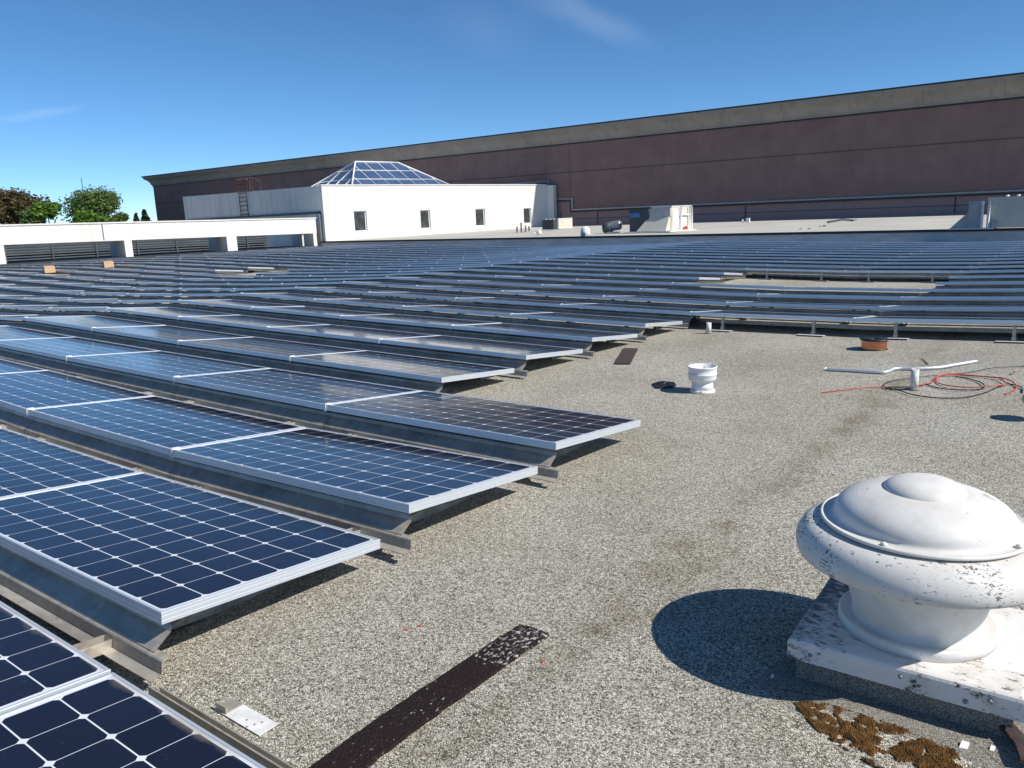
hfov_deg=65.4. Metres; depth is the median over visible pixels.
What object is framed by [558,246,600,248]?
solar panel
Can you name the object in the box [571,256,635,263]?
solar panel
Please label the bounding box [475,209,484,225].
window
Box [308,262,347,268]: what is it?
solar panel
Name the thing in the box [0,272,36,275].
solar panel
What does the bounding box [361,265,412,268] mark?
solar panel
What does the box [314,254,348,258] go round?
solar panel
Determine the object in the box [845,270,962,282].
solar panel
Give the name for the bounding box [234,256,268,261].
solar panel
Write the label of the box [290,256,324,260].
solar panel
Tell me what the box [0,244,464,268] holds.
distant solar panels
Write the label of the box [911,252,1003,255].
solar panel
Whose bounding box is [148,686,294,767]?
steel rail
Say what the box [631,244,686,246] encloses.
solar panel
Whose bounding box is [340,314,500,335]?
solar panel
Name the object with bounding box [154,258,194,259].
solar panel
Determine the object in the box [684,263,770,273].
solar panel
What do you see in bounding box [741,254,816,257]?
solar panel
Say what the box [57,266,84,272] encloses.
solar panel
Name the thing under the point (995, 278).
solar panel
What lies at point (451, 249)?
solar panel
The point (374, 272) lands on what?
solar panel
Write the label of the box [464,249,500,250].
solar panel
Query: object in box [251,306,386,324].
solar panel
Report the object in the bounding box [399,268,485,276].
solar panel
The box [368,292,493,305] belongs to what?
solar panel
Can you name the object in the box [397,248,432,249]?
solar panel
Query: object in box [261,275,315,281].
solar panel
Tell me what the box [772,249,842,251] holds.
solar panel
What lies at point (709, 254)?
solar panel
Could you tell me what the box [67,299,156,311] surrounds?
solar panel
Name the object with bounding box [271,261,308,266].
solar panel
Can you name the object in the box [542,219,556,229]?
condenser
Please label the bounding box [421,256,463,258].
solar panel
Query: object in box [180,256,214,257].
solar panel
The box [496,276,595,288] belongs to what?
solar panel
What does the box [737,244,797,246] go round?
solar panel
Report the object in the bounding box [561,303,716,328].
solar panel
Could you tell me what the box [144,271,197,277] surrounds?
solar panel
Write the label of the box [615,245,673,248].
solar panel
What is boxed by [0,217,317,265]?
concrete frame
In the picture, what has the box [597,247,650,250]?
solar panel
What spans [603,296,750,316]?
solar panel
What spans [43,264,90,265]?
solar panel
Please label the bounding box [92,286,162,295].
solar panel
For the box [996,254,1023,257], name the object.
solar panel
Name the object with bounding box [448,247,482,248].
solar panel
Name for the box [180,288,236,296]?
solar panel
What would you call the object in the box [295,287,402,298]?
solar panel
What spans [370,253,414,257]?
solar panel
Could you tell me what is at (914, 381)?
pvc stack
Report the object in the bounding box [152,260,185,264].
solar panel
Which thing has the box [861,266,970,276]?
solar panel
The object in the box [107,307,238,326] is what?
solar panel
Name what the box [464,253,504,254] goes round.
solar panel
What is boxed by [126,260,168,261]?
solar panel
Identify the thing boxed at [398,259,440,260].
solar panel
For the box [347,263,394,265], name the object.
solar panel
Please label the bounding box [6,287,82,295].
solar panel
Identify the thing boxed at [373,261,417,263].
solar panel
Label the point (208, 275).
solar panel
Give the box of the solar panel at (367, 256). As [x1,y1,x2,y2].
[347,255,396,259]
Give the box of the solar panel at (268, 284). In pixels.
[227,283,283,290]
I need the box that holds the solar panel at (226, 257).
[206,256,238,260]
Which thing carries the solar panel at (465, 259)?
on the gravel roof at (316, 665)
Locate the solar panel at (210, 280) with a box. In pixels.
[179,278,223,285]
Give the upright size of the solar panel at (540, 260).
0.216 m
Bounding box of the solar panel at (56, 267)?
[32,266,58,271]
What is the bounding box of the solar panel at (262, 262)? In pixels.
[239,259,293,265]
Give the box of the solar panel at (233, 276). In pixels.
[218,275,262,282]
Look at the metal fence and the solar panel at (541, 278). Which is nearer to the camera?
the solar panel at (541, 278)
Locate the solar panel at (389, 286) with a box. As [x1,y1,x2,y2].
[343,282,439,291]
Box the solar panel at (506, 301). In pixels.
[456,297,586,312]
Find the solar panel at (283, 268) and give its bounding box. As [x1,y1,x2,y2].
[278,264,323,270]
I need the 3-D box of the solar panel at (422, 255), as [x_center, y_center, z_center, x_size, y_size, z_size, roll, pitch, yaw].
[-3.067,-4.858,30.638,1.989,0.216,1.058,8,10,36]
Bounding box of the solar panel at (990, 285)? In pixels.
[934,281,1023,292]
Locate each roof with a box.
[0,269,1023,767]
[341,213,1023,240]
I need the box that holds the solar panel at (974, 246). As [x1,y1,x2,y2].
[937,245,1018,247]
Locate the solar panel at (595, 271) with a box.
[558,267,636,277]
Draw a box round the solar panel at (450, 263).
[437,261,488,264]
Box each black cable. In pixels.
[884,366,1023,389]
[889,383,1022,398]
[925,376,984,390]
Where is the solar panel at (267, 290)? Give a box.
[232,287,322,298]
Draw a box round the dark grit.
[460,368,1013,751]
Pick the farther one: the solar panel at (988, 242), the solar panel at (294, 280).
the solar panel at (988, 242)
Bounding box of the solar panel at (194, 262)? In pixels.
[180,260,218,266]
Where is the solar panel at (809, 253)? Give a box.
[757,251,834,254]
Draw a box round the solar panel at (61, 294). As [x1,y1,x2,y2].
[41,291,120,301]
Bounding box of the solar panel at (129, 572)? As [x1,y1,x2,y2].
[0,472,379,682]
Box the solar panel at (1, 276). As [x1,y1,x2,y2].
[0,275,24,277]
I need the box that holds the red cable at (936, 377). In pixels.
[821,373,1016,394]
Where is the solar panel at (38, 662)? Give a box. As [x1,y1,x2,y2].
[0,601,110,713]
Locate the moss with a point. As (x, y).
(911, 750)
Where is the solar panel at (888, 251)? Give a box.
[842,250,922,252]
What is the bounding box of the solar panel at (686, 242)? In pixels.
[661,241,709,243]
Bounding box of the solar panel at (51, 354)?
[0,337,159,372]
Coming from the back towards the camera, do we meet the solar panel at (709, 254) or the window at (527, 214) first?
the window at (527, 214)
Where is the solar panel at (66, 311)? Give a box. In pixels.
[49,307,134,316]
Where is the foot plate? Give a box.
[215,698,277,735]
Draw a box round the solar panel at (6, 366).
[0,359,46,372]
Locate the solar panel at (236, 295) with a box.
[178,293,272,304]
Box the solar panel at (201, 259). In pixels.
[180,258,214,262]
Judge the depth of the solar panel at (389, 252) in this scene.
33.72 m
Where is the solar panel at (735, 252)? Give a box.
[692,250,762,253]
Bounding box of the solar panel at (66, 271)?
[53,270,100,274]
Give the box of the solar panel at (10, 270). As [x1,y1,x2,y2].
[0,268,22,274]
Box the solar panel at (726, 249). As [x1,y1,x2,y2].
[708,248,771,251]
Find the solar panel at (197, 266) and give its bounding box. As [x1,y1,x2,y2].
[179,264,227,270]
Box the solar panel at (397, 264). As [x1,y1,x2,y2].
[390,262,447,265]
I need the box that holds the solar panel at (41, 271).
[22,269,56,272]
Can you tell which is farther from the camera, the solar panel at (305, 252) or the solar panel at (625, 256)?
the solar panel at (305, 252)
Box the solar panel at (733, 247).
[723,246,784,248]
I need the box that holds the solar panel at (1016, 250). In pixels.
[1008,249,1023,251]
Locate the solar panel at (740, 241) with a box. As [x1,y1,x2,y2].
[710,241,763,242]
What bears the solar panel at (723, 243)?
on the gravel roof at (316, 665)
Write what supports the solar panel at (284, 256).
on the gravel roof at (316, 665)
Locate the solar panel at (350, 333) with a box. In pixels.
[267,324,434,351]
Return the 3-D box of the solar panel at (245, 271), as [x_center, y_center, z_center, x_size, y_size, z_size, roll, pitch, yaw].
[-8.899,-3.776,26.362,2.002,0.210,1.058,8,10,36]
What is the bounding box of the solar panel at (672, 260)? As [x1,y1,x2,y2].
[634,258,708,265]
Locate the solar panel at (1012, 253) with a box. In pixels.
[1002,252,1023,254]
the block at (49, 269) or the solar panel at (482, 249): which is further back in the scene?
the solar panel at (482, 249)
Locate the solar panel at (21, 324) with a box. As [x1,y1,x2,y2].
[0,315,82,327]
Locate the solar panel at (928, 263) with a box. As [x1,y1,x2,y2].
[876,262,980,265]
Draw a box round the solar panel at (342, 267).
[318,266,362,268]
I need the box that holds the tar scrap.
[651,381,675,388]
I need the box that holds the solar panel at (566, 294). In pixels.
[500,291,628,309]
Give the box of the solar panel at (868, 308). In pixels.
[725,301,896,323]
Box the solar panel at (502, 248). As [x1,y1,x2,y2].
[482,248,518,249]
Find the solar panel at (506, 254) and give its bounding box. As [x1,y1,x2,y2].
[485,253,529,255]
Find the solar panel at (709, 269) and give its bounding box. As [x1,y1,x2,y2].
[661,266,752,277]
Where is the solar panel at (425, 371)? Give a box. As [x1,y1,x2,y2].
[290,350,513,391]
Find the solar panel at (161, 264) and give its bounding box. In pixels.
[149,262,187,269]
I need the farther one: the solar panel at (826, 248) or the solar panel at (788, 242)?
the solar panel at (788, 242)
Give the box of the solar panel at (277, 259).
[265,257,299,262]
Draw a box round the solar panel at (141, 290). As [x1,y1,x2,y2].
[133,288,208,296]
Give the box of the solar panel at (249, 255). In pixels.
[231,254,260,258]
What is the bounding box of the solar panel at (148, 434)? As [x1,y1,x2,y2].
[25,396,304,478]
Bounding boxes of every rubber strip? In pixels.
[309,624,548,767]
[614,348,637,363]
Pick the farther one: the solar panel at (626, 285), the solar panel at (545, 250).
the solar panel at (545, 250)
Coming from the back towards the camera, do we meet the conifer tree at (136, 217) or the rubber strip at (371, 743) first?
the conifer tree at (136, 217)
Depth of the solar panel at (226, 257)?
32.29 m
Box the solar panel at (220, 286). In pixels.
[179,283,252,290]
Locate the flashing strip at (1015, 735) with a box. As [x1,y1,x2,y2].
[999,724,1023,763]
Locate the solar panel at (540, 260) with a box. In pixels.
[489,259,566,262]
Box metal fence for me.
[4,235,270,261]
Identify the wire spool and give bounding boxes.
[859,337,889,350]
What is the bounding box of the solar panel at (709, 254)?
[674,253,741,256]
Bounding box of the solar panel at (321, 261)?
[298,259,346,264]
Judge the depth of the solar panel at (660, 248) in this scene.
25.61 m
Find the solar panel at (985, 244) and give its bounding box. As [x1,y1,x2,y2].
[945,243,1023,245]
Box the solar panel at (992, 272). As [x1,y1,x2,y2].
[960,270,1023,279]
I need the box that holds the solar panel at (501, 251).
[483,251,523,252]
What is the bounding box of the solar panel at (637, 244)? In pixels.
[616,243,660,245]
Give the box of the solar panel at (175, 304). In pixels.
[118,299,218,312]
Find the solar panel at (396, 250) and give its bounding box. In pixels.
[378,249,421,251]
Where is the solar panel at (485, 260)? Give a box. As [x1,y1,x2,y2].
[462,259,513,261]
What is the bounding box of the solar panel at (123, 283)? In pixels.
[100,279,161,289]
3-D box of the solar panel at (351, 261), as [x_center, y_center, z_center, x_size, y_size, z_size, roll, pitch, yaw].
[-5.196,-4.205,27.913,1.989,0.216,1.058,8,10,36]
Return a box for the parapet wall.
[320,228,1023,246]
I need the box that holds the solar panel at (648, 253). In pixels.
[613,251,678,254]
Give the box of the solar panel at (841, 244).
[809,243,876,245]
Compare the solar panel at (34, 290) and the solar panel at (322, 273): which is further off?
the solar panel at (322, 273)
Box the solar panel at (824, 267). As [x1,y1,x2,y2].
[765,264,863,275]
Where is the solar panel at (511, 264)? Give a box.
[461,262,539,268]
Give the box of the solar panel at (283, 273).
[254,272,299,277]
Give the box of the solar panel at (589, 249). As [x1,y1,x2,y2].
[567,248,614,250]
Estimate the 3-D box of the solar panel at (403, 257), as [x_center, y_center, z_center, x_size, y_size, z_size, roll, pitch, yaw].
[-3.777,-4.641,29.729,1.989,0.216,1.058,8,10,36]
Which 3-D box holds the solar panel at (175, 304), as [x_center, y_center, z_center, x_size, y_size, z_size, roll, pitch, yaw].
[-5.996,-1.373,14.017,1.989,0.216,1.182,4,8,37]
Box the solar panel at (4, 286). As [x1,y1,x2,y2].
[0,284,38,291]
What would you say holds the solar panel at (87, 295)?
on the gravel roof at (316, 665)
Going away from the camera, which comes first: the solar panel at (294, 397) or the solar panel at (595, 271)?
the solar panel at (294, 397)
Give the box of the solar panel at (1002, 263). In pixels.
[980,261,1023,265]
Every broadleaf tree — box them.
[0,186,50,224]
[16,207,47,223]
[28,201,61,223]
[57,184,124,221]
[68,208,117,222]
[111,212,129,221]
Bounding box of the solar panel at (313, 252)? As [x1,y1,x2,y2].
[306,251,344,255]
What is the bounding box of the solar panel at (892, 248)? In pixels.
[854,248,928,249]
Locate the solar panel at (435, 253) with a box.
[426,252,469,256]
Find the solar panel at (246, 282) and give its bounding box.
[222,279,271,285]
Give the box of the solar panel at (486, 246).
[465,246,504,247]
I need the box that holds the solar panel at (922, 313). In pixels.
[878,305,1023,325]
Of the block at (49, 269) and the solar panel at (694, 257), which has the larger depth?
the block at (49, 269)
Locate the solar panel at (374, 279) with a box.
[325,276,399,286]
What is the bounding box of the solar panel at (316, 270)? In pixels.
[288,269,331,271]
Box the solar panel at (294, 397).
[171,368,421,429]
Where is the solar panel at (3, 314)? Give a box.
[0,313,34,320]
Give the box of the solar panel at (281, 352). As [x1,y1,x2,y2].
[178,337,363,370]
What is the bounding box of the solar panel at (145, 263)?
[122,262,151,267]
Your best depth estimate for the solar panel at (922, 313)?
9.45 m
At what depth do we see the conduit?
7.06 m
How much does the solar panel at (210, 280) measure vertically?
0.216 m
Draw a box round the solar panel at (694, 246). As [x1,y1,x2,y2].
[667,245,722,247]
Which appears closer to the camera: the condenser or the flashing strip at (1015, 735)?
the flashing strip at (1015, 735)
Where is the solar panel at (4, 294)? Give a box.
[0,292,24,300]
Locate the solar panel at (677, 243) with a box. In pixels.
[647,242,697,245]
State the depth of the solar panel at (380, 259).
28.58 m
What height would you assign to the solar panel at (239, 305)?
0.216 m
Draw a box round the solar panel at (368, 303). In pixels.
[314,299,437,314]
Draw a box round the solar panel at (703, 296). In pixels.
[637,289,774,306]
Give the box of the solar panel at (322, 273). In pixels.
[298,271,356,277]
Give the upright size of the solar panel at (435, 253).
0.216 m
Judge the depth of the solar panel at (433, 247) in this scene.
36.21 m
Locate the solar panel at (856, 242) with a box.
[820,242,884,243]
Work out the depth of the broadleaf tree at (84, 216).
78.92 m
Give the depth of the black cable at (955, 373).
6.79 m
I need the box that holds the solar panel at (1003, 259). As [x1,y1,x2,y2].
[988,258,1023,261]
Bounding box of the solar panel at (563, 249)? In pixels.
[542,248,584,249]
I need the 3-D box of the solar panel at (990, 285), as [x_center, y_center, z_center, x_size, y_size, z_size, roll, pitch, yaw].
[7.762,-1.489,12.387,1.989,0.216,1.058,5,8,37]
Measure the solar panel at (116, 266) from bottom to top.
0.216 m
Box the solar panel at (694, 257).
[655,255,727,261]
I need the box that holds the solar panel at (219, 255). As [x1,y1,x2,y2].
[205,254,231,255]
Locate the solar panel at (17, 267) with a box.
[10,266,42,270]
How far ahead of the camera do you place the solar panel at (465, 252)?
32.38 m
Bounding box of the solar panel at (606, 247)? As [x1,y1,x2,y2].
[585,246,630,248]
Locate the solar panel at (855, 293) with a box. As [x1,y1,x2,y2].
[783,287,919,301]
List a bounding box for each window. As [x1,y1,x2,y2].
[353,211,366,231]
[420,210,429,228]
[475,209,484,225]
[524,208,530,223]
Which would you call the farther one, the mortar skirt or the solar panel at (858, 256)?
the solar panel at (858, 256)
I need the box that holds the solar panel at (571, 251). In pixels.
[549,250,596,252]
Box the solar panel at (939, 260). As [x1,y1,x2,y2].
[889,258,988,261]
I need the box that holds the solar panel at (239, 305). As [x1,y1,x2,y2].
[178,299,300,315]
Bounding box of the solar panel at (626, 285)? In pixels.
[577,279,681,293]
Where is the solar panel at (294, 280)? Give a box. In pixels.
[270,279,324,285]
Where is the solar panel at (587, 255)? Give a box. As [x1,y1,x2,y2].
[537,254,596,257]
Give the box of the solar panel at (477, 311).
[402,305,545,322]
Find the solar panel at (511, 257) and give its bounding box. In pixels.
[486,256,536,258]
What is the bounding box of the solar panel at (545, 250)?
[524,249,567,251]
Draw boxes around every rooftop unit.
[624,205,696,232]
[946,196,1023,229]
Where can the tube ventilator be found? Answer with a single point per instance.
(610, 227)
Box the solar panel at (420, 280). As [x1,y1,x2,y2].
[384,277,479,290]
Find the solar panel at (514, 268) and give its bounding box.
[491,265,559,274]
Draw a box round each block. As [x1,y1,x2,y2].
[42,265,55,272]
[102,261,113,267]
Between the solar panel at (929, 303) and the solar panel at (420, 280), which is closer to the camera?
the solar panel at (929, 303)
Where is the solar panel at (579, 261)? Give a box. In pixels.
[546,259,612,266]
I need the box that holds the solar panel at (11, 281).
[0,278,58,284]
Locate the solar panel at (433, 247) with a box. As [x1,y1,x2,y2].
[415,246,457,248]
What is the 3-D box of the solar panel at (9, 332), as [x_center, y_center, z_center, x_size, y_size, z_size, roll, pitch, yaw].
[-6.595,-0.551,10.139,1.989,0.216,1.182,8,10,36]
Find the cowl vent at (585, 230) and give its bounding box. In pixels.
[580,226,589,235]
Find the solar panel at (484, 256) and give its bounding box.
[463,255,508,257]
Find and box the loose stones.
[423,380,1017,767]
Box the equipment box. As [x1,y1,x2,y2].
[557,218,571,228]
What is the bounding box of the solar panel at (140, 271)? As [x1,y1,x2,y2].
[113,269,163,273]
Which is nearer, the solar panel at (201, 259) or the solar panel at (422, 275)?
the solar panel at (422, 275)
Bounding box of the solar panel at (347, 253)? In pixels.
[337,252,377,256]
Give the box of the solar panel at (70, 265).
[66,264,101,268]
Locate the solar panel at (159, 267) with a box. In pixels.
[148,266,186,273]
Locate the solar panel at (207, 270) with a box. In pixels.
[179,268,242,276]
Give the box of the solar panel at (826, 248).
[785,247,856,249]
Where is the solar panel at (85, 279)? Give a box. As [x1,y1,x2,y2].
[67,277,133,283]
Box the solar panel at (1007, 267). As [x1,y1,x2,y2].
[971,265,1023,270]
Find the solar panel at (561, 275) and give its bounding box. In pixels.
[528,271,614,282]
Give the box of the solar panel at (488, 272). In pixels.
[459,269,536,279]
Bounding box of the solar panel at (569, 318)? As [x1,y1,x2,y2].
[511,312,682,341]
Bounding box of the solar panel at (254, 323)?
[178,315,324,337]
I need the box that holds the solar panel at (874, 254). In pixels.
[830,252,914,255]
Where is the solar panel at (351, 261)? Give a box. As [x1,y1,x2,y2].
[334,260,376,264]
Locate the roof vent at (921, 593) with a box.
[787,473,1023,737]
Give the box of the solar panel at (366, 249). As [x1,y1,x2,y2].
[348,248,385,252]
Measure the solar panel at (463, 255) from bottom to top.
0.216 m
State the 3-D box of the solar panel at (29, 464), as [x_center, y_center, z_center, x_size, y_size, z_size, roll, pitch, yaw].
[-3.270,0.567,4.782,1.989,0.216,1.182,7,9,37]
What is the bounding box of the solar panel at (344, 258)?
[324,257,374,261]
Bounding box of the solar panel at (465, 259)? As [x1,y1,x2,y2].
[440,257,487,259]
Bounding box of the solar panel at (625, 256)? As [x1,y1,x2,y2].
[593,254,666,260]
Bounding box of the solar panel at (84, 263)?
[73,262,97,265]
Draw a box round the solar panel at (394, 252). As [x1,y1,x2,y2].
[391,251,429,255]
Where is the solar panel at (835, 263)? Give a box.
[785,261,876,268]
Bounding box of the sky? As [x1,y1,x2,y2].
[0,0,1023,224]
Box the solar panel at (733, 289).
[671,283,786,297]
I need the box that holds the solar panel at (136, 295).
[124,293,212,303]
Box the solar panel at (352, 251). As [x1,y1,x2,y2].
[327,250,358,253]
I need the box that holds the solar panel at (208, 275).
[180,273,232,281]
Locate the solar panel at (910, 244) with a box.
[874,244,945,245]
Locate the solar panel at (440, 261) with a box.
[416,260,464,262]
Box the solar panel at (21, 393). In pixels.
[0,370,153,433]
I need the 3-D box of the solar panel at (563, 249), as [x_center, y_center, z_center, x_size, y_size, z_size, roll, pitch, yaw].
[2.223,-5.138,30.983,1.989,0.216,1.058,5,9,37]
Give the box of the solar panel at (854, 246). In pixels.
[798,245,866,247]
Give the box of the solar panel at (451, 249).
[430,248,472,250]
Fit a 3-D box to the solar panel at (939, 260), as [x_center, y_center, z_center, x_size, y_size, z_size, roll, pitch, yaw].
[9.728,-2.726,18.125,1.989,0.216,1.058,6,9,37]
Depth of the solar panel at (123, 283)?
21.35 m
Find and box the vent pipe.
[688,363,717,393]
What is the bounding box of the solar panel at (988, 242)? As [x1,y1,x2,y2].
[952,241,1023,243]
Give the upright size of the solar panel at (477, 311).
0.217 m
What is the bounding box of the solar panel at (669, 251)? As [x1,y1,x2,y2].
[632,249,699,252]
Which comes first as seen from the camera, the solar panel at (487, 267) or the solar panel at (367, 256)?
the solar panel at (487, 267)
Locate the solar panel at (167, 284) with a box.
[138,282,205,290]
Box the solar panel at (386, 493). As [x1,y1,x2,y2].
[169,427,537,554]
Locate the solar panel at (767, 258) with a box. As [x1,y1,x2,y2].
[724,257,801,260]
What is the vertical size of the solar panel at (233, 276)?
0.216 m
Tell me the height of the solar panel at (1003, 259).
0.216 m
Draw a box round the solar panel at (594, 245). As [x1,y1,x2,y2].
[574,245,615,246]
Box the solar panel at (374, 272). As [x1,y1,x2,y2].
[346,271,398,274]
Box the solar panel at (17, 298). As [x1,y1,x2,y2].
[0,295,70,303]
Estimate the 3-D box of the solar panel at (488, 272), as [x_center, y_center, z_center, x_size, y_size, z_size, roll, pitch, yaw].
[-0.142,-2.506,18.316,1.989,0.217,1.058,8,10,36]
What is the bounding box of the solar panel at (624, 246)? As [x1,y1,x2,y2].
[601,245,646,246]
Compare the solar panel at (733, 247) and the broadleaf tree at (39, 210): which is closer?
the solar panel at (733, 247)
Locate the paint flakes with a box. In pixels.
[770,674,995,750]
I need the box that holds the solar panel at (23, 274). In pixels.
[8,272,65,277]
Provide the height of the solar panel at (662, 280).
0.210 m
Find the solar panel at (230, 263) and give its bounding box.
[209,261,261,267]
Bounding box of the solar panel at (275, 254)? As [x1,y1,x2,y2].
[255,253,299,256]
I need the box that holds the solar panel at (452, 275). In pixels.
[424,272,508,284]
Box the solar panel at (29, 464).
[0,427,141,497]
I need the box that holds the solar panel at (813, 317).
[690,310,872,335]
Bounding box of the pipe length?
[827,219,853,222]
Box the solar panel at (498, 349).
[379,335,582,377]
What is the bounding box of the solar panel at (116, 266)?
[90,264,120,269]
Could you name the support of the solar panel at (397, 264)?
on the gravel roof at (316, 665)
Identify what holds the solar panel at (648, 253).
on the gravel roof at (316, 665)
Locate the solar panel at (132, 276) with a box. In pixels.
[107,274,161,279]
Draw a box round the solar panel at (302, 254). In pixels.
[284,253,314,257]
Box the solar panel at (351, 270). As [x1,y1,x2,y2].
[331,268,389,271]
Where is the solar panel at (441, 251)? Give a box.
[411,250,446,252]
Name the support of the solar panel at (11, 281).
on the gravel roof at (316, 665)
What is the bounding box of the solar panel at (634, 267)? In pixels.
[586,264,671,273]
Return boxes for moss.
[794,700,962,767]
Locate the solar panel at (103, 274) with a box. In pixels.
[76,271,131,277]
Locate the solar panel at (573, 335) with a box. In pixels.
[451,323,637,357]
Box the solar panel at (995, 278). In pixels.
[948,275,1023,285]
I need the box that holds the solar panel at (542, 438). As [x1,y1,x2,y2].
[323,390,640,482]
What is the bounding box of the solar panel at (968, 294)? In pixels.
[919,288,1023,301]
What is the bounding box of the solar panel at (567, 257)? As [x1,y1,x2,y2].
[514,256,582,259]
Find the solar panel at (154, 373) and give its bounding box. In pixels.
[64,351,268,398]
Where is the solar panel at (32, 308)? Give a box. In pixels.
[1,305,101,314]
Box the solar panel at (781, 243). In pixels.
[751,243,809,244]
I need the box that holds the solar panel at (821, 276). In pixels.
[747,268,856,280]
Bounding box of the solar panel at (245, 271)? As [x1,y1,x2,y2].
[213,265,273,273]
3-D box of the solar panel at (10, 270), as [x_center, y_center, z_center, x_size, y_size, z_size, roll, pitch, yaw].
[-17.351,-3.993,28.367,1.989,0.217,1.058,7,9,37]
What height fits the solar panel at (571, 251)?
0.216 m
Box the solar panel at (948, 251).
[921,249,1008,252]
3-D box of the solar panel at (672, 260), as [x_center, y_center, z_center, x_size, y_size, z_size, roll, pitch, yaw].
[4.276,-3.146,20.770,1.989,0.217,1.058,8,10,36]
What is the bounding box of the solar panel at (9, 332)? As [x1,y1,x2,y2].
[0,326,73,339]
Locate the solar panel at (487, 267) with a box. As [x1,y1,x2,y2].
[432,265,510,271]
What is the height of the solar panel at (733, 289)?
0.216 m
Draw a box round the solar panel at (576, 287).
[540,285,656,300]
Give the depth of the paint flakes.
2.22 m
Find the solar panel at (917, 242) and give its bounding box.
[883,242,951,243]
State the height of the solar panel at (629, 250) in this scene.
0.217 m
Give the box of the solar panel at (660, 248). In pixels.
[650,247,708,250]
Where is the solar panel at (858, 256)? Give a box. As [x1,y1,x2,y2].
[816,255,902,258]
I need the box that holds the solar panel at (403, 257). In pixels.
[383,256,432,260]
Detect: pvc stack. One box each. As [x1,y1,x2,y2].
[705,322,711,333]
[908,368,919,390]
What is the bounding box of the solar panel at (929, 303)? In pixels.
[901,296,1023,312]
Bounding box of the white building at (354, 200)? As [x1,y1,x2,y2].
[183,161,556,246]
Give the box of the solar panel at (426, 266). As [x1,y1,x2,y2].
[409,264,460,267]
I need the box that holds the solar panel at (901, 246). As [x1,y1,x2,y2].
[864,246,937,247]
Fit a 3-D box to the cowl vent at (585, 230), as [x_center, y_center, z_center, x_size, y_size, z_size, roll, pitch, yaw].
[3.211,-6.702,34.971,0.434,0.419,0.442,7,15,37]
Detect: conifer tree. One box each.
[132,212,139,221]
[135,209,151,220]
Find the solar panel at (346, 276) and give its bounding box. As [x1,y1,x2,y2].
[309,274,366,281]
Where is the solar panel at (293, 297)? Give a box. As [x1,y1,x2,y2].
[241,293,359,306]
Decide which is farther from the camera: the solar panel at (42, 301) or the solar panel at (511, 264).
the solar panel at (511, 264)
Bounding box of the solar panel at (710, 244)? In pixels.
[682,244,736,245]
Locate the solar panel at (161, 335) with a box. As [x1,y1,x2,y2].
[91,325,252,352]
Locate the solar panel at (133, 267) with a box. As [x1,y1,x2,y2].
[117,264,169,271]
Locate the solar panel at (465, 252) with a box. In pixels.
[446,251,484,252]
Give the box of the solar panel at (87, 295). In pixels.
[81,293,160,303]
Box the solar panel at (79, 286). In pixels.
[55,283,121,290]
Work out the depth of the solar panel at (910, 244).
24.78 m
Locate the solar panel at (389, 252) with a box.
[358,251,391,254]
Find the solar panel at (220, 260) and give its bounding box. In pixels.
[208,258,245,263]
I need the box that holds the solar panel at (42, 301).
[24,298,108,304]
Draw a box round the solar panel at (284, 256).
[259,255,291,259]
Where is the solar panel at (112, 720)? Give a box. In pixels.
[0,672,265,767]
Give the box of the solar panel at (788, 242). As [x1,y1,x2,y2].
[763,241,820,242]
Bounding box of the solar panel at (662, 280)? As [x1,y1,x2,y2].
[607,274,719,286]
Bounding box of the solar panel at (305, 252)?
[277,251,310,253]
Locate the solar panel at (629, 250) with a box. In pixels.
[579,249,641,252]
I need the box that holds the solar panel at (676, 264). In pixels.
[611,261,700,268]
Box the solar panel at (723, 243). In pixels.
[697,242,754,244]
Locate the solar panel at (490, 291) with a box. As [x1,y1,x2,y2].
[416,286,530,297]
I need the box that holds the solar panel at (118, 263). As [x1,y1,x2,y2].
[97,262,139,264]
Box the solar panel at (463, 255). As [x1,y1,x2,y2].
[443,254,485,256]
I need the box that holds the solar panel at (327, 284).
[281,281,366,291]
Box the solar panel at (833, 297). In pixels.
[756,294,906,310]
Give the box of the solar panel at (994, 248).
[929,247,1013,249]
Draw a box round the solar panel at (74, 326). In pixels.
[23,315,163,338]
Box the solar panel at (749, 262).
[704,259,794,266]
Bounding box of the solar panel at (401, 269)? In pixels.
[378,267,435,270]
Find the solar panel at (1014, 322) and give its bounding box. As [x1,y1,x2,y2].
[854,316,1023,342]
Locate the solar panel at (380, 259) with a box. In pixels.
[359,258,408,262]
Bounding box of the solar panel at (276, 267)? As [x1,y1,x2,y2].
[242,263,286,270]
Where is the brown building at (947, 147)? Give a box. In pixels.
[141,72,1023,224]
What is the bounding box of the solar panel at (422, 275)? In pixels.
[364,272,440,281]
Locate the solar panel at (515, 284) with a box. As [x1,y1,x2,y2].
[458,280,563,295]
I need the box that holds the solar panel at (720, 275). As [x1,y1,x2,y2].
[635,270,742,282]
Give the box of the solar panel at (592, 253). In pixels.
[559,251,622,254]
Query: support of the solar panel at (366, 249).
on the gravel roof at (316, 665)
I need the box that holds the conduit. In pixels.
[825,360,978,373]
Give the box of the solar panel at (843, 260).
[801,258,892,261]
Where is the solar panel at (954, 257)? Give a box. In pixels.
[900,255,996,258]
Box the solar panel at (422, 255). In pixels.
[405,254,452,258]
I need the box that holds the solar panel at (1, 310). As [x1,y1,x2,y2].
[0,304,45,312]
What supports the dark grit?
on the gravel roof at (316, 665)
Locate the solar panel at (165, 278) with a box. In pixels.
[142,276,210,285]
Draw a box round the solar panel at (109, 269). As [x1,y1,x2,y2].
[84,267,129,271]
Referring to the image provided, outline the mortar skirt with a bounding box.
[751,656,1023,767]
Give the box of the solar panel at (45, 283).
[22,280,84,287]
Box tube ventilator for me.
[602,220,621,233]
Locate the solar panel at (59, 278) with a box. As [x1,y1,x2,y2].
[36,274,92,280]
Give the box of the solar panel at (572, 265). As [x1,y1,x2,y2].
[519,262,602,270]

